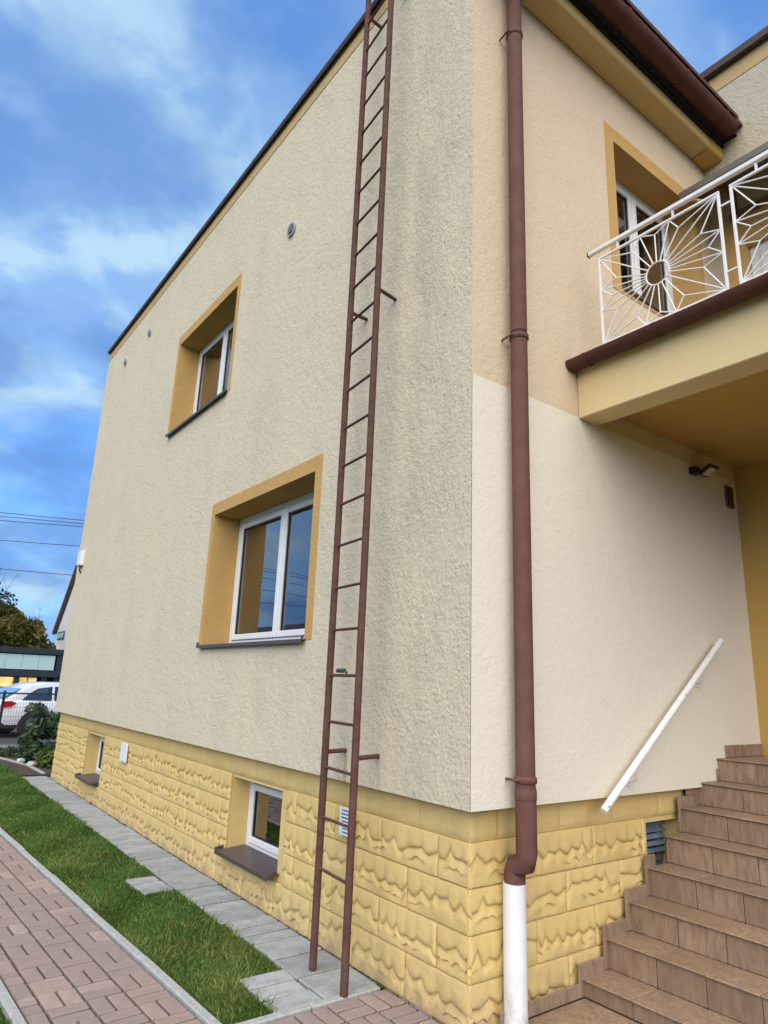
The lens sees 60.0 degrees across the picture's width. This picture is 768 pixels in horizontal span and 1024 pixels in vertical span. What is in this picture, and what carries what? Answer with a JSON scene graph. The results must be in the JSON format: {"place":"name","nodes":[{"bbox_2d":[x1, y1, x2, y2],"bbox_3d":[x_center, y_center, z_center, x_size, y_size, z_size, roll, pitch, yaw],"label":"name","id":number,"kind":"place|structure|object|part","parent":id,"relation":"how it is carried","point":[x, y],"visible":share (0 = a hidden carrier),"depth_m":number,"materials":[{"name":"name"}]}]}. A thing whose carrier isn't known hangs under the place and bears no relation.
{"place":"outdoors","nodes":[
{"label":"outdoors","id":0,"kind":"place"},
{"bbox_2d":[0,728,57,743],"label":"road","id":1,"kind":"structure","parent":0,"point":[7,736],"depth_m":16.54,"materials":[{"name":"grey asphalt"}]},
{"bbox_2d":[0,682,58,736],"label":"parked car","id":2,"kind":"object","parent":1,"relation":"on","point":[37,687],"visible":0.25,"depth_m":17.14,"materials":[{"name":"white paint"}]},
{"bbox_3d":[-9.896,4.673,17.313,1.200,0.220,0.395,-10,-19,39],"label":"rear window","id":3,"kind":"part","parent":2,"relation":"part of","materials":[{"name":"blue glass"}]},
{"bbox_3d":[-9.028,4.735,17.342,0.092,0.365,0.790,-8,-18,34],"label":"side window","id":4,"kind":"part","parent":2,"relation":"part of","materials":[{"name":"blue glass"}]},
{"bbox_3d":[-8.364,4.957,18.126,0.107,0.360,1.204,-11,-20,41],"label":"side window","id":5,"kind":"part","parent":2,"relation":"part of","materials":[{"name":"blue glass"}]},
{"bbox_2d":[0,646,63,687],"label":"dark building","id":6,"kind":"structure","parent":0,"point":[19,664],"depth_m":28.59,"materials":[{"name":"grey"}]},
{"bbox_2d":[0,677,12,685],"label":"lit window","id":7,"kind":"structure","parent":6,"relation":"in","point":[4,681],"depth_m":28.12,"materials":[{"name":"yellow glass"}]},
{"bbox_2d":[19,677,36,682],"bbox_3d":[-15.362,7.668,28.507,0.700,1.110,0.050,13,-18,-35],"label":"lit window","id":8,"kind":"structure","parent":6,"relation":"in","point":[22,679],"depth_m":28.58,"materials":[{"name":"yellow glass"}]},
{"bbox_2d":[0,540,74,545],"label":"overhead wire","id":9,"kind":"object","parent":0,"point":[33,542],"visible":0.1,"depth_m":24.99,"materials":[{"name":"black metal"}]},
{"bbox_2d":[0,568,75,575],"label":"overhead wire","id":10,"kind":"object","parent":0,"point":[38,572],"visible":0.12,"depth_m":24.93,"materials":[{"name":"black metal"}]},
{"bbox_2d":[0,516,82,523],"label":"overhead wire","id":11,"kind":"object","parent":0,"point":[38,519],"visible":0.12,"depth_m":25.29,"materials":[{"name":"black metal"}]},
{"bbox_2d":[0,520,83,526],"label":"overhead wire","id":12,"kind":"object","parent":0,"point":[42,523],"visible":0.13,"depth_m":25.27,"materials":[{"name":"black metal"}]},
{"bbox_2d":[0,512,84,520],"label":"overhead wire","id":13,"kind":"object","parent":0,"point":[41,516],"visible":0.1,"depth_m":25.32,"materials":[{"name":"black metal"}]},
{"bbox_2d":[0,827,220,1023],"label":"path","id":14,"kind":"structure","parent":0,"point":[68,955],"depth_m":3.77,"materials":[{"name":"pink brick"}]},
{"bbox_2d":[0,747,417,1023],"bbox_3d":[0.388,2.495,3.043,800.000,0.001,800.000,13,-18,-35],"label":"ground","id":15,"kind":"structure","parent":0,"point":[48,776],"depth_m":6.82,"materials":[{"name":"green plant"}]},
{"bbox_2d":[0,565,18,605],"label":"tree","id":16,"kind":"object","parent":15,"relation":"on","point":[7,602],"visible":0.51,"depth_m":45.77,"materials":[{"name":"green plant"}]},
{"bbox_2d":[0,748,52,774],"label":"flower bed","id":17,"kind":"object","parent":15,"relation":"on","point":[20,768],"visible":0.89,"depth_m":11.61,"materials":[{"name":"soil"}]},
{"bbox_2d":[0,745,19,756],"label":"plant","id":18,"kind":"object","parent":17,"relation":"on","point":[7,752],"visible":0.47,"depth_m":12.98,"materials":[{"name":"green plant"}]},
{"bbox_2d":[17,758,25,762],"bbox_3d":[-6.659,4.568,12.213,0.155,0.094,0.114,13,-18,-35],"label":"stone","id":19,"kind":"object","parent":17,"relation":"on","point":[22,760],"visible":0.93,"depth_m":12.18,"materials":[{"name":"grey stone"}]},
{"bbox_2d":[26,761,37,765],"bbox_3d":[-6.274,4.493,11.886,0.203,0.088,0.129,13,-18,-35],"label":"stone","id":20,"kind":"object","parent":17,"relation":"on","point":[33,763],"visible":0.85,"depth_m":11.84,"materials":[{"name":"grey stone"}]},
{"bbox_2d":[13,701,60,762],"bbox_3d":[-6.125,4.163,12.514,1.364,1.204,0.981,13,-18,-35],"label":"shrub","id":21,"kind":"object","parent":17,"relation":"on","point":[42,722],"visible":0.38,"depth_m":12.25,"materials":[{"name":"green plant"}]},
{"bbox_2d":[32,749,54,768],"bbox_3d":[-5.816,4.440,12.005,0.985,0.411,0.764,13,-18,-35],"label":"plant","id":22,"kind":"object","parent":17,"relation":"on","point":[46,759],"visible":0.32,"depth_m":11.73,"materials":[{"name":"green plant"}]},
{"bbox_2d":[0,603,55,648],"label":"tree","id":23,"kind":"object","parent":15,"relation":"on","point":[15,622],"visible":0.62,"depth_m":40.54,"materials":[{"name":"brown plant"}]},
{"bbox_2d":[0,690,57,747],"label":"fence","id":24,"kind":"object","parent":15,"relation":"on","point":[4,693],"visible":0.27,"depth_m":14.82,"materials":[{"name":"metal"}]},
{"bbox_2d":[52,562,76,649],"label":"neighbour house","id":25,"kind":"structure","parent":15,"relation":"on","point":[60,628],"depth_m":43.85,"materials":[{"name":"grey paint"}]},
{"bbox_2d":[57,631,64,639],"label":"window","id":26,"kind":"structure","parent":25,"relation":"in","point":[60,635],"depth_m":43.75,"materials":[{"name":"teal glass"}]},
{"bbox_2d":[23,776,383,1012],"bbox_3d":[-2.963,3.383,6.980,0.671,0.051,9.020,13,-18,-35],"label":"paved strip","id":27,"kind":"object","parent":15,"relation":"on","point":[295,981],"visible":0.84,"depth_m":4.66,"materials":[{"name":"grey concrete"}]},
{"bbox_2d":[236,984,439,1023],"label":"forecourt","id":28,"kind":"structure","parent":15,"relation":"on","point":[372,1004],"depth_m":3.36,"materials":[{"name":"pink brick"}]},
{"bbox_2d":[51,0,767,1023],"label":"house","id":29,"kind":"structure","parent":15,"relation":"on","point":[193,672],"depth_m":4.82,"materials":[{"name":"paint"}]},
{"bbox_2d":[76,550,85,573],"bbox_3d":[-5.034,0.842,11.054,0.086,0.387,0.240,13,-18,-35],"label":"meter box","id":30,"kind":"object","parent":29,"relation":"attached to","point":[80,559],"visible":1,"depth_m":10.99,"materials":[{"name":"white plastic"}]},
{"bbox_2d":[75,733,104,785],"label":"window","id":31,"kind":"structure","parent":29,"relation":"in","point":[95,745],"depth_m":9.16,"materials":[{"name":"yellow paint"}]},
{"bbox_2d":[119,742,128,762],"bbox_3d":[-3.040,2.809,7.773,0.022,0.207,0.220,13,-18,-35],"label":"plinth plaque","id":32,"kind":"object","parent":29,"relation":"attached to","point":[123,752],"visible":1,"depth_m":7.74,"materials":[{"name":"white plastic"}]},
{"bbox_2d":[165,273,241,437],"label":"window","id":33,"kind":"structure","parent":29,"relation":"in","point":[204,365],"depth_m":8.49,"materials":[{"name":"yellow paint"}]},
{"bbox_2d":[287,221,295,237],"bbox_3d":[-0.892,-2.741,6.463,0.048,0.150,0.150,13,-18,-35],"label":"wall vent","id":34,"kind":"object","parent":29,"relation":"attached to","point":[291,229],"depth_m":6.43,"materials":[{"name":"metal"}]},
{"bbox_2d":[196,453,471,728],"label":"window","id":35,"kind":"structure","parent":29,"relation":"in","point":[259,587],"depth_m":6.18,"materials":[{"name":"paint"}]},
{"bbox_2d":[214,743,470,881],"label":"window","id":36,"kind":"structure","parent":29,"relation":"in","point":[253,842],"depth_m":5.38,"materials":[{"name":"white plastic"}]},
{"bbox_2d":[339,806,348,836],"bbox_3d":[-0.235,1.930,4.143,0.007,0.162,0.150,13,-18,-35],"label":"vent grille","id":37,"kind":"object","parent":29,"relation":"attached to","point":[343,817],"visible":0.69,"depth_m":4.16,"materials":[{"name":"white plastic"}]},
{"bbox_2d":[309,0,396,997],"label":"ladder","id":38,"kind":"object","parent":29,"relation":"attached to","point":[356,758],"visible":1,"depth_m":4.32,"materials":[{"name":"metal"}]},
{"bbox_2d":[499,0,537,1023],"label":"downpipe","id":39,"kind":"object","parent":29,"relation":"attached to","point":[520,865],"visible":1,"depth_m":3.68,"materials":[{"name":"metal"}]},
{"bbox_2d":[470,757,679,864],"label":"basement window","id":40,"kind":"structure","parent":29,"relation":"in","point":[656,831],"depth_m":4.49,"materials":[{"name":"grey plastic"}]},
{"bbox_2d":[518,0,738,136],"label":"roof gutter","id":41,"kind":"object","parent":29,"relation":"attached to","point":[634,29],"visible":0.9,"depth_m":5.55,"materials":[{"name":"paint"}]},
{"bbox_2d":[604,121,705,316],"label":"window","id":42,"kind":"structure","parent":29,"relation":"in","point":[638,189],"depth_m":5.97,"materials":[{"name":"yellow paint"}]},
{"bbox_2d":[600,638,723,814],"bbox_3d":[1.855,1.334,4.377,1.535,1.095,0.104,13,-18,-35],"label":"handrail","id":43,"kind":"object","parent":29,"relation":"attached to","point":[623,782],"visible":1,"depth_m":4.22,"materials":[{"name":"white metal"}]},
{"bbox_2d":[565,272,767,372],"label":"balcony gutter","id":44,"kind":"object","parent":29,"relation":"attached to","point":[736,295],"visible":1,"depth_m":3.90,"materials":[{"name":"paint"}]},
{"bbox_2d":[587,150,767,344],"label":"balcony railing","id":45,"kind":"object","parent":29,"relation":"on","point":[754,161],"visible":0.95,"depth_m":4.05,"materials":[{"name":"white metal"}]},
{"bbox_2d":[689,463,718,477],"bbox_3d":[2.533,-0.333,5.258,0.226,0.089,0.141,13,-18,-35],"label":"wall floodlight","id":46,"kind":"object","parent":29,"relation":"attached to","point":[708,470],"depth_m":5.23,"materials":[{"name":"black metal"}]},
{"bbox_2d":[678,141,767,222],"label":"canopy","id":47,"kind":"object","parent":29,"relation":"attached to","point":[724,186],"visible":0.67,"depth_m":5.89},
{"bbox_2d":[724,485,734,508],"bbox_3d":[2.889,-0.126,5.563,0.120,0.190,0.020,13,-18,-35],"label":"vent grille","id":48,"kind":"object","parent":29,"relation":"attached to","point":[729,497],"depth_m":5.55,"materials":[{"name":"brown plastic"}]},
{"bbox_2d":[746,235,767,276],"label":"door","id":49,"kind":"structure","parent":29,"relation":"in","point":[762,249],"depth_m":5.95,"materials":[{"name":"white plastic"}]},
{"bbox_2d":[528,998,638,1023],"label":"landing","id":50,"kind":"object","parent":15,"relation":"on","point":[584,1011],"visible":1,"depth_m":3.37,"materials":[{"name":"brown tile"}]},
{"bbox_2d":[500,744,767,1023],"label":"staircase","id":51,"kind":"structure","parent":15,"relation":"on","point":[690,946],"depth_m":3.70,"materials":[{"name":"brown tile"}]},
{"bbox_2d":[0,0,767,643],"label":"sky","id":52,"kind":"structure","parent":0,"point":[125,125],"materials":[{"name":"blue"}]}
]}

